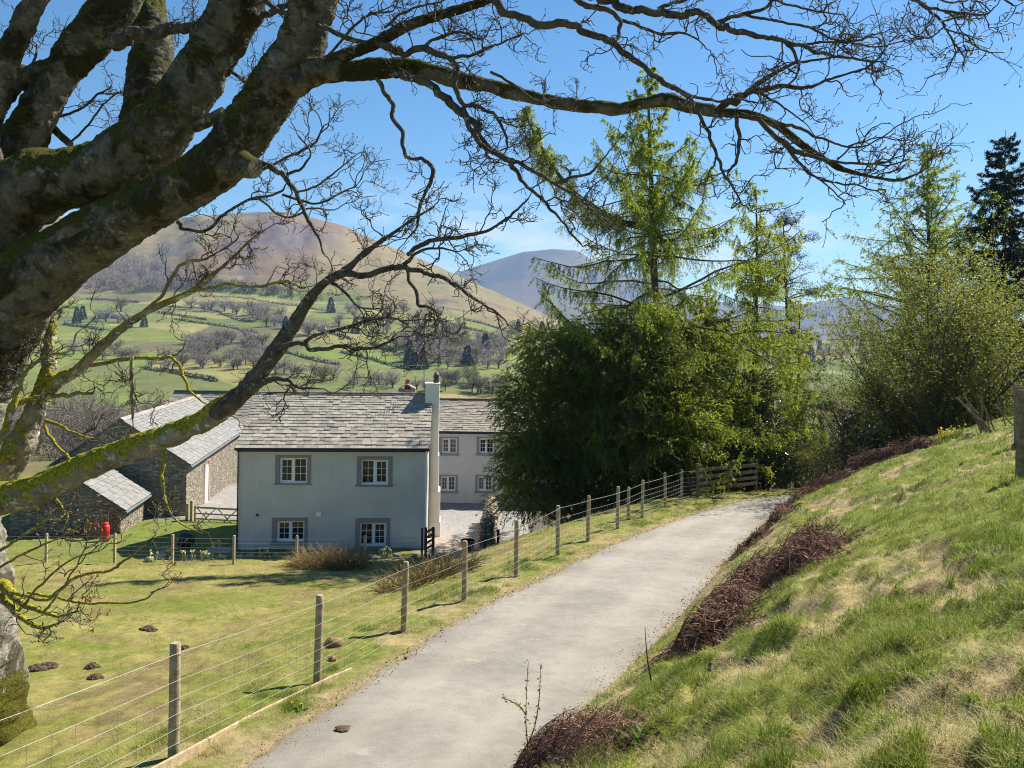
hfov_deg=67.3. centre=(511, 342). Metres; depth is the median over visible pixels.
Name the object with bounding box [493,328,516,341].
field tree
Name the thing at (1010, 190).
spruce tree
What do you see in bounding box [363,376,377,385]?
field tree
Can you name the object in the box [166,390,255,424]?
stone range
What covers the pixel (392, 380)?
field tree
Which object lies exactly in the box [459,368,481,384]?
field tree
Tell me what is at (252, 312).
field tree
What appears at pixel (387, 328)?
field tree
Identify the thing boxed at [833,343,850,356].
field tree
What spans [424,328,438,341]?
field tree
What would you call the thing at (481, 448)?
window
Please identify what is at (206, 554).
daffodil clump
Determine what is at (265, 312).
field tree
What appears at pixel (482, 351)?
field tree
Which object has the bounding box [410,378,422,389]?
field tree
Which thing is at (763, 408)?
holly tree
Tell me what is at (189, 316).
hedgerow
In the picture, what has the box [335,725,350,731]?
dung pat
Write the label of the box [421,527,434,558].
hurdle gate
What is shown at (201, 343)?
field tree
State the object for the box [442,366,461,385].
field tree
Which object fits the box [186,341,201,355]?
field tree
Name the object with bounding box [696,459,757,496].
rail fence
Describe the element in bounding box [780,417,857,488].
hazel bush
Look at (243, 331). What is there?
field tree
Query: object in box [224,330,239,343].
field tree
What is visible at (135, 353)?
field tree
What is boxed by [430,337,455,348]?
field tree
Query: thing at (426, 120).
sky
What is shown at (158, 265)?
hillside wood
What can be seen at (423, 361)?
field tree
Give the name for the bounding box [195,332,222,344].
field tree
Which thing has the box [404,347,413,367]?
field tree
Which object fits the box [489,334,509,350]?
field tree
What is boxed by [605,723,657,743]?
dock plant
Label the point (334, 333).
hedgerow
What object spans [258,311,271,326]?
field tree
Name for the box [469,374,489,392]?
field tree
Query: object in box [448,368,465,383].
field tree
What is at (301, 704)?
dandelion plant
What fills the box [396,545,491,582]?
sedge tussock
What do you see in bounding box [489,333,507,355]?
field tree
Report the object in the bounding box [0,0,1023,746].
sycamore tree
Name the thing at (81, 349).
field tree
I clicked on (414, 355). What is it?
field tree
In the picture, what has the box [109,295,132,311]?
field tree
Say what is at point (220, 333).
field tree
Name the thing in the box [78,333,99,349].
field tree
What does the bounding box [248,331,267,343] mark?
field tree
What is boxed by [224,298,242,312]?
field tree
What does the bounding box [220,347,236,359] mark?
field tree
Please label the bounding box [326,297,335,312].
field tree
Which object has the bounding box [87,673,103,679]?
molehill
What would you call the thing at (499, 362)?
field tree
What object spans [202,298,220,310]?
field tree
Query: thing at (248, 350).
field tree
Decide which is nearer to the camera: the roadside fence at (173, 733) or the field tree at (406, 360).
the roadside fence at (173, 733)
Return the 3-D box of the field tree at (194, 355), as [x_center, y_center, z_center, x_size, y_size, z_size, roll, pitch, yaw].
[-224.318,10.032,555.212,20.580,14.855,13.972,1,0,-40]
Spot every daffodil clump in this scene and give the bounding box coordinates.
[146,550,162,561]
[180,549,195,561]
[198,550,210,560]
[258,547,272,557]
[379,547,392,558]
[936,427,955,443]
[947,423,965,438]
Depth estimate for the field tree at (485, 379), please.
449.47 m
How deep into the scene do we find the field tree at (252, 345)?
623.39 m
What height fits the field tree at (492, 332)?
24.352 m
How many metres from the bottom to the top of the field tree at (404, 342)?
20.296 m
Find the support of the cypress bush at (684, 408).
on the ground at (458, 521)
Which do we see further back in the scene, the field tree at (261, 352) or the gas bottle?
the field tree at (261, 352)
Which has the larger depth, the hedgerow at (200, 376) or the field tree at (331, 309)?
the field tree at (331, 309)
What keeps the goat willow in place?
on the ground at (458, 521)
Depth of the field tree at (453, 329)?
729.80 m
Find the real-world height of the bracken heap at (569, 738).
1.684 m
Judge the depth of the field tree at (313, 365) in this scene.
499.45 m
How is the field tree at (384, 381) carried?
on the hills
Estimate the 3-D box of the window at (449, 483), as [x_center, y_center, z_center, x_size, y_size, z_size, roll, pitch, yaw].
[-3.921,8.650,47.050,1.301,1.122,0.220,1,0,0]
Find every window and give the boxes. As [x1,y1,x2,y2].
[204,457,210,503]
[270,518,308,544]
[273,455,311,484]
[355,456,392,486]
[355,518,390,548]
[439,437,458,455]
[439,475,457,493]
[474,475,494,493]
[475,437,495,455]
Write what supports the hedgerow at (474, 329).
on the hills
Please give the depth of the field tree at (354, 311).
892.52 m
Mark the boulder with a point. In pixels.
(189, 537)
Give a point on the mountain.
(511, 276)
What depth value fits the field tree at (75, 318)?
794.82 m
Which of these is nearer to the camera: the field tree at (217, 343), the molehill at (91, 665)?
the molehill at (91, 665)
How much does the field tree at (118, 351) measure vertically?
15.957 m
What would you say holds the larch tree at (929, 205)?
on the ground at (458, 521)
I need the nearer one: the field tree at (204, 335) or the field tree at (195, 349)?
the field tree at (195, 349)
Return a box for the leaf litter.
[231,501,784,767]
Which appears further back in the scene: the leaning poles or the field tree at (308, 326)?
the field tree at (308, 326)
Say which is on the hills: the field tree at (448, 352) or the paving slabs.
the field tree at (448, 352)
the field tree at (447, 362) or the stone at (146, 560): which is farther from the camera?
the field tree at (447, 362)
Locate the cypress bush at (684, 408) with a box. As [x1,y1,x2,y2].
[635,372,735,495]
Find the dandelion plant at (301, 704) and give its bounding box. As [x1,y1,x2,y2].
[290,701,308,711]
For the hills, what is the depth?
1015.36 m
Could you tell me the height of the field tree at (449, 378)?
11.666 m
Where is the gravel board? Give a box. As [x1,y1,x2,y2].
[151,668,352,767]
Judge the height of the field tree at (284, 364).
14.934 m
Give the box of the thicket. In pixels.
[5,374,203,460]
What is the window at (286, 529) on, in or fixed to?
in the cottage
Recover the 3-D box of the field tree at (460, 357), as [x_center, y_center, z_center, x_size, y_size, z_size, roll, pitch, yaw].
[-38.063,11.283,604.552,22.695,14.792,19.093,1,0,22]
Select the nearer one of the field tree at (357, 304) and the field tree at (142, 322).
the field tree at (142, 322)
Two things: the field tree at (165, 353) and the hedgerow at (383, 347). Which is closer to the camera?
the field tree at (165, 353)
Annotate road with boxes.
[244,495,792,767]
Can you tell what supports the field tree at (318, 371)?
on the hills
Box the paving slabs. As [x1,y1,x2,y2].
[206,547,235,552]
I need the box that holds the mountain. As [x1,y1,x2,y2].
[455,249,1021,340]
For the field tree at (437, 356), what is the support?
on the hills
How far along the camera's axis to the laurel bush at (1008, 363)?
41.84 m
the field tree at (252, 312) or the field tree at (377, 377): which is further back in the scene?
the field tree at (252, 312)
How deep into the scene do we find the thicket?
77.82 m
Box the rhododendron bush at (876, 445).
[830,390,916,453]
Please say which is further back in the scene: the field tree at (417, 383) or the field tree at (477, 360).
the field tree at (477, 360)
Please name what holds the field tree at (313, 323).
on the hills
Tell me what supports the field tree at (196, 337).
on the hills
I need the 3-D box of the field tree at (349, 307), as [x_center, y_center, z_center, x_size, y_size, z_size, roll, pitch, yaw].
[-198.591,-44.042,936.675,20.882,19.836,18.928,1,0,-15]
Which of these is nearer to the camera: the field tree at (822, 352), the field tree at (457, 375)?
the field tree at (457, 375)
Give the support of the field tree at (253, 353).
on the hills
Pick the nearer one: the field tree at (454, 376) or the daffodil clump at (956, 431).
the daffodil clump at (956, 431)
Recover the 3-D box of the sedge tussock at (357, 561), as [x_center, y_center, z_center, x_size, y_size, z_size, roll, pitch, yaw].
[-6.072,8.024,28.268,2.838,1.740,2.930,1,0,40]
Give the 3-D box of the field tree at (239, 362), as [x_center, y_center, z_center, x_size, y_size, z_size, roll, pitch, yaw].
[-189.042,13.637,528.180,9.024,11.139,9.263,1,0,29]
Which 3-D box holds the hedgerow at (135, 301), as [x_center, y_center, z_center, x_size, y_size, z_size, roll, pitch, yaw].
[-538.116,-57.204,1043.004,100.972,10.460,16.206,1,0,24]
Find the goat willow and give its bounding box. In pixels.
[771,193,1023,468]
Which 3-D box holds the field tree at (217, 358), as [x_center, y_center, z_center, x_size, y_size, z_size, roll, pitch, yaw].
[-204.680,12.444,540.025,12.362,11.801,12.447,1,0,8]
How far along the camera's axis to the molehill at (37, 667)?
12.43 m
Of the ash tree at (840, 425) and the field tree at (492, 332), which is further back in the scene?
the field tree at (492, 332)
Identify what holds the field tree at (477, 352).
on the hills
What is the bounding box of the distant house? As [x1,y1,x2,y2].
[97,310,112,317]
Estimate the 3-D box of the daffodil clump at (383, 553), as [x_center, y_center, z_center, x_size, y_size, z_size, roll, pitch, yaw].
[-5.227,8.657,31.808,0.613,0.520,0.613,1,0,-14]
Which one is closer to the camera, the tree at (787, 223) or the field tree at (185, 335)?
the tree at (787, 223)
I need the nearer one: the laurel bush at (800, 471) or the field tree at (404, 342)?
the laurel bush at (800, 471)
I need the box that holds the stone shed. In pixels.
[10,469,152,534]
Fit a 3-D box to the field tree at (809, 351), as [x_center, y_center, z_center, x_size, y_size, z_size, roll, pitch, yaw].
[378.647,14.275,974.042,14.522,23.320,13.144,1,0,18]
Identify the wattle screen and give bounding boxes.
[84,514,108,539]
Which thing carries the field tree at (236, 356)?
on the hills
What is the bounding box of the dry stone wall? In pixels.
[477,496,498,548]
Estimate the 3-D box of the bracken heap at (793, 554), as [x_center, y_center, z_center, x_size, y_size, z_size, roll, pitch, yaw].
[4.258,3.041,11.021,1.989,1.268,3.469,1,0,24]
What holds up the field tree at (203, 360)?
on the hills
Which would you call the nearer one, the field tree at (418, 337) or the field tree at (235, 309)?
the field tree at (418, 337)
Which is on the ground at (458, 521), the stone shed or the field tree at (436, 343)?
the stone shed
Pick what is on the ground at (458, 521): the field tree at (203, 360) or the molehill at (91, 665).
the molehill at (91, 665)
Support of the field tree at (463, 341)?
on the hills
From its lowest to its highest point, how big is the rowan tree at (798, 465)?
8.640 m
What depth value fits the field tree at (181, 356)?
527.76 m
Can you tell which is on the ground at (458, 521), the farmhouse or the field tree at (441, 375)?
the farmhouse
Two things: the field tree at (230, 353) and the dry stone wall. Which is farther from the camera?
the field tree at (230, 353)
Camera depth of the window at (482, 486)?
47.10 m
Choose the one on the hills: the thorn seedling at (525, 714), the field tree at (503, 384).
the field tree at (503, 384)
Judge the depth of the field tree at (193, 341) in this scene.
627.08 m
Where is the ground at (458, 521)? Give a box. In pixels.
[0,413,1023,767]
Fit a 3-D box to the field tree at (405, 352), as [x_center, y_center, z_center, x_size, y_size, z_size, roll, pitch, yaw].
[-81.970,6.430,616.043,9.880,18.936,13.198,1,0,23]
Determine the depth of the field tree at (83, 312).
839.27 m
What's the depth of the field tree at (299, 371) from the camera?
498.58 m
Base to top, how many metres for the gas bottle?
0.780 m
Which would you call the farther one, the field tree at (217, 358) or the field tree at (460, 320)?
the field tree at (460, 320)
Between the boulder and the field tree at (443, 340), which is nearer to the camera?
the boulder
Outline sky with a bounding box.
[0,0,1023,319]
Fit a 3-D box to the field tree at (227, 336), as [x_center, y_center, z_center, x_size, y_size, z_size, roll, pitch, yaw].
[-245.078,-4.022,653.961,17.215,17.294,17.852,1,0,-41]
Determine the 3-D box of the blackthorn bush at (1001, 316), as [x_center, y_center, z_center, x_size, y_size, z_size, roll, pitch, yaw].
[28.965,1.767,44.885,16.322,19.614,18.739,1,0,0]
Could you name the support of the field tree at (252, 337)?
on the hills
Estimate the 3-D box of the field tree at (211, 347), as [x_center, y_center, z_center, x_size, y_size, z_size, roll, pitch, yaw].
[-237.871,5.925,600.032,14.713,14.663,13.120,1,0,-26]
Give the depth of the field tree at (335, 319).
797.42 m
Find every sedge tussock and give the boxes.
[278,550,318,567]
[282,541,357,569]
[311,538,387,571]
[360,551,461,595]
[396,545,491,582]
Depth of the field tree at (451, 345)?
648.52 m
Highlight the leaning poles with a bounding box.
[956,393,1013,432]
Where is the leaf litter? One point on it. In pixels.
(512, 595)
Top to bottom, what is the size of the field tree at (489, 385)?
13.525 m
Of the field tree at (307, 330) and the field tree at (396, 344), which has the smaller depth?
the field tree at (396, 344)
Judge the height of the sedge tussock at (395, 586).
1.198 m
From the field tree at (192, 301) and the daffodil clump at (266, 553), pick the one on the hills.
the field tree at (192, 301)
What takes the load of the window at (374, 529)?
in the cottage
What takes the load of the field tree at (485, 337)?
on the hills
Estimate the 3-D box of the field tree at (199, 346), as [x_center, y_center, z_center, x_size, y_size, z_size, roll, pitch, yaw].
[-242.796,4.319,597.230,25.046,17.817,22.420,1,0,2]
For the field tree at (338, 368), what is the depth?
491.37 m
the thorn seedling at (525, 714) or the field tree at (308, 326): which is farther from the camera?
the field tree at (308, 326)
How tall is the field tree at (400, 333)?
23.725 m
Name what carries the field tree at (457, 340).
on the hills
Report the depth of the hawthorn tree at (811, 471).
35.47 m
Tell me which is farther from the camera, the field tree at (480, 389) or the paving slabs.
the field tree at (480, 389)
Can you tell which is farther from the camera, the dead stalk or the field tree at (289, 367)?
the field tree at (289, 367)
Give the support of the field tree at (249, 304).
on the hills
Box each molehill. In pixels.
[27,663,47,672]
[41,662,58,668]
[84,662,100,669]
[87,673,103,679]
[138,625,157,631]
[181,645,188,649]
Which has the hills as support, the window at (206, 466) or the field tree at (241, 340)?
the field tree at (241, 340)
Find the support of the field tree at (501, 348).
on the hills
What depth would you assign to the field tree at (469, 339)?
688.15 m
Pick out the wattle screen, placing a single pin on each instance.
(93, 525)
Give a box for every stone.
[144,556,154,561]
[153,552,166,559]
[324,636,343,647]
[328,656,336,661]
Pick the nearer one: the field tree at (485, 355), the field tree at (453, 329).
the field tree at (485, 355)
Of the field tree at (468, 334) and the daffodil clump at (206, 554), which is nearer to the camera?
the daffodil clump at (206, 554)
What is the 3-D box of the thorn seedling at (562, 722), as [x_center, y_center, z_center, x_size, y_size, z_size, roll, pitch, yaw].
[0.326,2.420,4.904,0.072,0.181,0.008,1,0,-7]
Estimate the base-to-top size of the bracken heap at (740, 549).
0.893 m
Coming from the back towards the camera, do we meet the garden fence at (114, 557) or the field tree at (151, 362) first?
the field tree at (151, 362)
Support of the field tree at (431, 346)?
on the hills
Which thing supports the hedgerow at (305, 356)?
on the hills
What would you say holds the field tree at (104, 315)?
on the hills
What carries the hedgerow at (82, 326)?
on the hills
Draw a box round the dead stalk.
[645,631,651,680]
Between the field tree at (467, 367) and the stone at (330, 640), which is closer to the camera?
the stone at (330, 640)
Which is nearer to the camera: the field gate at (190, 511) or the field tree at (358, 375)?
the field gate at (190, 511)
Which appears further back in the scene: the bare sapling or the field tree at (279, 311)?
the field tree at (279, 311)
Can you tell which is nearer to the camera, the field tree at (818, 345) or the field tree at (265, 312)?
the field tree at (265, 312)
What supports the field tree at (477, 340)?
on the hills
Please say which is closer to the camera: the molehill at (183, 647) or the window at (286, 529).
the molehill at (183, 647)
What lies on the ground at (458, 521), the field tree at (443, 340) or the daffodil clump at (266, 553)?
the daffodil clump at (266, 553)
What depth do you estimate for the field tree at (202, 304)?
945.26 m
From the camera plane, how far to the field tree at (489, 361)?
574.98 m
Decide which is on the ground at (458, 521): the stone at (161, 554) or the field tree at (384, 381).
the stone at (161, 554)
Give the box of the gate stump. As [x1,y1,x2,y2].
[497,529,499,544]
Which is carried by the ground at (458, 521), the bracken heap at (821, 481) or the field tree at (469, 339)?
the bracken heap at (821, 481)
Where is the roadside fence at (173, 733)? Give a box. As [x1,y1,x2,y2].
[0,469,695,767]
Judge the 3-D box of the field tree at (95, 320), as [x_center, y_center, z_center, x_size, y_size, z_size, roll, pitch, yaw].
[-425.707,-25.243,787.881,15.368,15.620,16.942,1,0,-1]
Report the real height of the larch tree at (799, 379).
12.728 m
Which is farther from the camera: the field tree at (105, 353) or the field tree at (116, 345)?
the field tree at (116, 345)
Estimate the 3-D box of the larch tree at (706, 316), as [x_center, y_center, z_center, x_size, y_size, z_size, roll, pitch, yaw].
[9.277,3.401,36.491,6.302,12.513,6.402,1,0,-29]
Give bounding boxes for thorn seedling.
[501,660,541,759]
[557,708,568,735]
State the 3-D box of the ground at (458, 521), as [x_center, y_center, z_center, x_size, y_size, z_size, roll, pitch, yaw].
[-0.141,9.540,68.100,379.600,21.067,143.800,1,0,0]
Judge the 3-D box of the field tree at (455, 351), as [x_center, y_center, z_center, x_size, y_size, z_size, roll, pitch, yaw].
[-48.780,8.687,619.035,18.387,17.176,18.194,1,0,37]
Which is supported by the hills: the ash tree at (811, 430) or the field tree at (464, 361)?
the field tree at (464, 361)
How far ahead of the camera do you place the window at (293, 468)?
33.29 m
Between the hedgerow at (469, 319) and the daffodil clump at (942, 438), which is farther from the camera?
the hedgerow at (469, 319)
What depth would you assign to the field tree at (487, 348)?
630.24 m
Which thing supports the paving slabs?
on the ground at (458, 521)
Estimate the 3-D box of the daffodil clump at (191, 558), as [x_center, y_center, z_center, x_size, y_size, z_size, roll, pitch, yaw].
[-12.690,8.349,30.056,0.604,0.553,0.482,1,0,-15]
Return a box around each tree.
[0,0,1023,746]
[61,337,87,354]
[71,307,82,322]
[77,345,88,353]
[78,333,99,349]
[79,305,86,319]
[89,311,102,324]
[93,304,124,321]
[100,348,111,359]
[106,338,124,353]
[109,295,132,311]
[110,312,122,321]
[111,341,134,356]
[117,346,134,356]
[120,342,149,356]
[139,316,148,326]
[145,354,157,366]
[158,345,174,362]
[158,359,172,367]
[173,349,190,367]
[178,329,194,340]
[179,295,199,308]
[181,332,204,343]
[181,334,200,349]
[185,337,211,353]
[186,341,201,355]
[189,338,214,350]
[189,349,213,367]
[190,349,212,362]
[195,296,209,310]
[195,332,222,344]
[196,332,218,342]
[197,341,224,352]
[200,341,215,356]
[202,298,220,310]
[209,334,233,348]
[210,352,229,366]
[213,327,230,343]
[214,329,233,346]
[216,295,230,311]
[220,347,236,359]
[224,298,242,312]
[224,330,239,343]
[224,355,239,368]
[229,348,239,358]
[230,303,243,314]
[231,349,247,365]
[231,358,243,368]
[236,298,259,314]
[236,334,250,348]
[236,345,252,363]
[237,325,253,338]
[241,353,260,366]
[242,303,259,316]
[242,333,255,348]
[243,338,262,349]
[244,343,261,356]
[245,306,268,319]
[247,348,262,357]
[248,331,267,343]
[250,299,273,314]
[254,300,272,315]
[255,309,263,320]
[255,332,271,344]
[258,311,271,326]
[266,310,280,325]
[268,303,293,317]
[270,312,289,324]
[273,359,290,374]
[277,354,294,372]
[284,362,295,373]
[285,359,309,376]
[300,360,322,376]
[301,316,326,333]
[301,318,321,334]
[302,325,314,334]
[311,364,332,379]
[321,322,330,328]
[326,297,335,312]
[327,362,347,378]
[331,312,348,324]
[340,300,355,312]
[341,371,361,387]
[350,300,362,310]
[350,307,359,317]
[350,317,359,333]
[352,372,365,382]
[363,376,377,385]
[372,369,384,383]
[377,371,394,385]
[380,374,403,387]
[382,325,392,332]
[386,332,407,349]
[386,368,400,381]
[391,328,412,337]
[395,301,411,313]
[398,334,417,352]
[403,339,413,360]
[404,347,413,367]
[406,308,418,322]
[410,352,419,368]
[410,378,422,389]
[413,340,432,353]
[414,332,422,346]
[417,349,429,369]
[418,378,432,388]
[419,339,438,358]
[424,298,439,306]
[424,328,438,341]
[425,343,454,360]
[426,347,453,365]
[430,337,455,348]
[430,366,451,381]
[434,334,455,352]
[436,345,461,361]
[438,323,458,338]
[439,375,451,390]
[441,353,456,368]
[441,368,461,382]
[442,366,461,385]
[442,370,461,384]
[444,340,460,352]
[444,347,461,361]
[448,326,472,342]
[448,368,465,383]
[450,335,468,349]
[454,314,468,327]
[454,337,473,347]
[454,349,472,363]
[457,360,481,375]
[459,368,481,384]
[460,345,473,365]
[462,343,481,361]
[462,374,478,391]
[465,353,481,364]
[468,332,495,347]
[468,335,480,347]
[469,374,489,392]
[470,339,490,358]
[472,328,481,340]
[473,374,489,393]
[474,349,487,364]
[475,300,739,532]
[475,341,497,356]
[478,328,504,345]
[478,355,496,368]
[478,375,497,385]
[480,333,491,356]
[481,377,498,395]
[488,338,514,359]
[488,349,514,368]
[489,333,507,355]
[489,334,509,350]
[491,349,507,360]
[491,380,510,396]
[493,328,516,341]
[505,318,525,330]
[513,63,821,509]
[515,319,521,333]
[666,282,775,496]
[696,180,832,483]
[701,365,802,491]
[705,390,863,489]
[739,367,867,488]
[752,209,845,484]
[752,445,855,490]
[765,365,869,481]
[771,297,834,487]
[790,139,1023,424]
[790,375,889,477]
[802,340,923,471]
[807,345,815,361]
[815,340,822,354]
[815,347,830,360]
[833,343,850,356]
[933,130,1023,423]
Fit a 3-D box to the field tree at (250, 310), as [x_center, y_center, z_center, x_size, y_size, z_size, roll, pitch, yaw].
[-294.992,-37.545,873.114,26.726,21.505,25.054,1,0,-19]
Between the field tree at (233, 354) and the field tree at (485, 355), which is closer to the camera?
the field tree at (233, 354)
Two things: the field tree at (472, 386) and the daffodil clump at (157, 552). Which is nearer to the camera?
the daffodil clump at (157, 552)
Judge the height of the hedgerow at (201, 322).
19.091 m
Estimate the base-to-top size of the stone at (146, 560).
0.253 m
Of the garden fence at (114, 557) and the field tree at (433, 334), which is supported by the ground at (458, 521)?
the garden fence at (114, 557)
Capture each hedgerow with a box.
[62,321,104,329]
[86,297,139,302]
[141,365,217,381]
[155,311,206,319]
[168,305,254,322]
[174,317,257,332]
[201,295,324,310]
[261,347,339,365]
[314,327,352,339]
[340,350,413,370]
[371,342,396,351]
[450,323,490,333]
[463,318,514,334]
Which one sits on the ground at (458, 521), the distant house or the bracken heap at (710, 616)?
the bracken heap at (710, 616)
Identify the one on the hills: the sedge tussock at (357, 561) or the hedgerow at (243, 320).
the hedgerow at (243, 320)
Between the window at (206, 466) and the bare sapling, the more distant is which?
the window at (206, 466)
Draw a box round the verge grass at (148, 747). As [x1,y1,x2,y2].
[105,488,794,767]
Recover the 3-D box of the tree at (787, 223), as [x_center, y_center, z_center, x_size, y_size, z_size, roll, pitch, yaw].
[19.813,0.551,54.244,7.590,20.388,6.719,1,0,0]
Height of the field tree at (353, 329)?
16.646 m
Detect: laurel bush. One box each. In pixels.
[761,445,816,487]
[966,320,1023,414]
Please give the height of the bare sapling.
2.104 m
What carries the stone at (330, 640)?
on the ground at (458, 521)
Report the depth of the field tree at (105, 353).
568.01 m
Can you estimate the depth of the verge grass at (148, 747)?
11.75 m
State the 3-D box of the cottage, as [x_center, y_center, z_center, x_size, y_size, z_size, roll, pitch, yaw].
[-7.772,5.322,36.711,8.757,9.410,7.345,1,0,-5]
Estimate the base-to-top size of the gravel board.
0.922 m
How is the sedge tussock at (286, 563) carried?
on the ground at (458, 521)
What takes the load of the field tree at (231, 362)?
on the hills
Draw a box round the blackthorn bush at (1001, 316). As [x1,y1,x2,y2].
[878,210,1023,413]
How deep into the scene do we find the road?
10.79 m
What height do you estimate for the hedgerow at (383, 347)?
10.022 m
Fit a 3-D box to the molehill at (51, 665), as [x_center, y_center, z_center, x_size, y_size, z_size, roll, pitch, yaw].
[-7.665,5.362,12.677,0.332,0.168,0.305,1,0,-29]
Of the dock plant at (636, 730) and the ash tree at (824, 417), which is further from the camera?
the ash tree at (824, 417)
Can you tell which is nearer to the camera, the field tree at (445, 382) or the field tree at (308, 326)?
the field tree at (445, 382)
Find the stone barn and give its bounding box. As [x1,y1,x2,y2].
[45,394,242,516]
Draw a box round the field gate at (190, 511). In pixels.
[185,500,236,522]
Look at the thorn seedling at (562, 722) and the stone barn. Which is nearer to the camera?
the thorn seedling at (562, 722)
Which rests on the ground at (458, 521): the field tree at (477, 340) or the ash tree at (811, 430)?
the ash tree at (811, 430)
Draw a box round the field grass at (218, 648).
[3,497,676,767]
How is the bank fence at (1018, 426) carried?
on the ground at (458, 521)
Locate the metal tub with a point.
(470, 541)
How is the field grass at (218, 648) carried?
on the ground at (458, 521)
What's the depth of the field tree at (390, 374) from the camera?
477.32 m
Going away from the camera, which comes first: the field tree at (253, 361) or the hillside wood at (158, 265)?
the field tree at (253, 361)
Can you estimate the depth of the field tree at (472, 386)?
453.57 m
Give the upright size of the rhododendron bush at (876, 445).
6.830 m
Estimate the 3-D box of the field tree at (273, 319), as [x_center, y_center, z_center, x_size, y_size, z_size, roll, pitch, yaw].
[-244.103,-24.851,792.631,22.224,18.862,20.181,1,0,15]
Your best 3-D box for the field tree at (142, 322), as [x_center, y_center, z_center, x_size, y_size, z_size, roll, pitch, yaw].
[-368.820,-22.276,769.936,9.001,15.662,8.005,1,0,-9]
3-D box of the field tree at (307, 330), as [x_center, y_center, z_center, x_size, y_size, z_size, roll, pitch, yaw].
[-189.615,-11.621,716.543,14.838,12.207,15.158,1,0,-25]
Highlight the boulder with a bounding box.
[176,533,195,546]
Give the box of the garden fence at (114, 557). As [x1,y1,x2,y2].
[6,533,422,563]
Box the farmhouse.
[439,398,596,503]
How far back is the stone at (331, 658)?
10.73 m
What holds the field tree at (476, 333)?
on the hills
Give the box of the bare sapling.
[912,392,935,434]
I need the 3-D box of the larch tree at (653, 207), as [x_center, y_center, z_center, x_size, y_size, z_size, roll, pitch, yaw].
[7.151,-1.252,36.303,15.200,23.712,14.138,1,0,0]
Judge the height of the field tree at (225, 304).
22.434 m
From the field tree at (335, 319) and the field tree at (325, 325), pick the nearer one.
the field tree at (325, 325)
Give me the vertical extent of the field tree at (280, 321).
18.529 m
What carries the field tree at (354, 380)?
on the hills
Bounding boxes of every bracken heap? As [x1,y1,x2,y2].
[511,686,705,767]
[625,542,792,676]
[722,526,773,565]
[750,509,882,592]
[752,499,810,537]
[784,464,866,505]
[843,435,955,474]
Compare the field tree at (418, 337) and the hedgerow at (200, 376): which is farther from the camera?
the field tree at (418, 337)
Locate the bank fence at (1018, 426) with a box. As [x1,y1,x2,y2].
[1013,385,1023,479]
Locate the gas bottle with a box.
[101,522,109,540]
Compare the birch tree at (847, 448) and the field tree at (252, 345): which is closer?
the birch tree at (847, 448)
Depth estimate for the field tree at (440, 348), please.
616.46 m
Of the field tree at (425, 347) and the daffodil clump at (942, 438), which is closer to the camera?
the daffodil clump at (942, 438)
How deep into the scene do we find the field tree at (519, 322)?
962.79 m
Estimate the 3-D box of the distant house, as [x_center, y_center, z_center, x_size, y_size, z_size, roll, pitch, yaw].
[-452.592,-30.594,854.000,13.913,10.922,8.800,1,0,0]
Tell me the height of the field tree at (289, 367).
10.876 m
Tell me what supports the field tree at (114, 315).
on the hills
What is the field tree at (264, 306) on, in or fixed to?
on the hills
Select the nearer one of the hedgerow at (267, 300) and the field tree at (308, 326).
the field tree at (308, 326)
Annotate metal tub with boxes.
[460,538,474,551]
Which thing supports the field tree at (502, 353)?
on the hills
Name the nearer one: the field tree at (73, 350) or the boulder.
the boulder
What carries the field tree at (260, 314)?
on the hills
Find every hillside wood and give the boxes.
[90,247,187,292]
[169,269,323,302]
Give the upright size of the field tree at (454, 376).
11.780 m
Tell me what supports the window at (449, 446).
in the farmhouse
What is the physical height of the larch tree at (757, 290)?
18.489 m
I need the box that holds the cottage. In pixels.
[234,357,439,549]
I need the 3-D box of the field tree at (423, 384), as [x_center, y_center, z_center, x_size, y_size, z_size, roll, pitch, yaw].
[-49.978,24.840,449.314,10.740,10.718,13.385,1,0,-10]
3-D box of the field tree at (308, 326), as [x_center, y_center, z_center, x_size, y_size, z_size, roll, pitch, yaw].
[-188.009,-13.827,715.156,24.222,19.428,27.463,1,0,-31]
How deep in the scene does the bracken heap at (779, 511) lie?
20.40 m
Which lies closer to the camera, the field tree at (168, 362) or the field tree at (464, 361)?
the field tree at (168, 362)
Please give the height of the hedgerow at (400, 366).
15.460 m
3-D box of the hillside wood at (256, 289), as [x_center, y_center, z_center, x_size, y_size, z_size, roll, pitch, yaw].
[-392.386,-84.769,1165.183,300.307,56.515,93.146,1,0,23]
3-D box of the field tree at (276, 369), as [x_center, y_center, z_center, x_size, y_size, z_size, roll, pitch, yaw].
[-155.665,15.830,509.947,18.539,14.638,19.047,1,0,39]
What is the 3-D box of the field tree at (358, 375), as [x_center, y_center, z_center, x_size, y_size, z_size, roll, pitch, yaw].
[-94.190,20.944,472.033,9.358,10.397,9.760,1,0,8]
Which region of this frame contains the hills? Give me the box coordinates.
[13,212,1022,444]
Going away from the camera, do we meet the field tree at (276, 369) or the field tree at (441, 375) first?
the field tree at (441, 375)
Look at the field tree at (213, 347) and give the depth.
607.37 m
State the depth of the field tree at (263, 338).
655.37 m
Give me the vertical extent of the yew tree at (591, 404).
11.852 m
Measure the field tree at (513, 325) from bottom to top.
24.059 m
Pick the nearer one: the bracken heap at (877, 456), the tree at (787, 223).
the bracken heap at (877, 456)

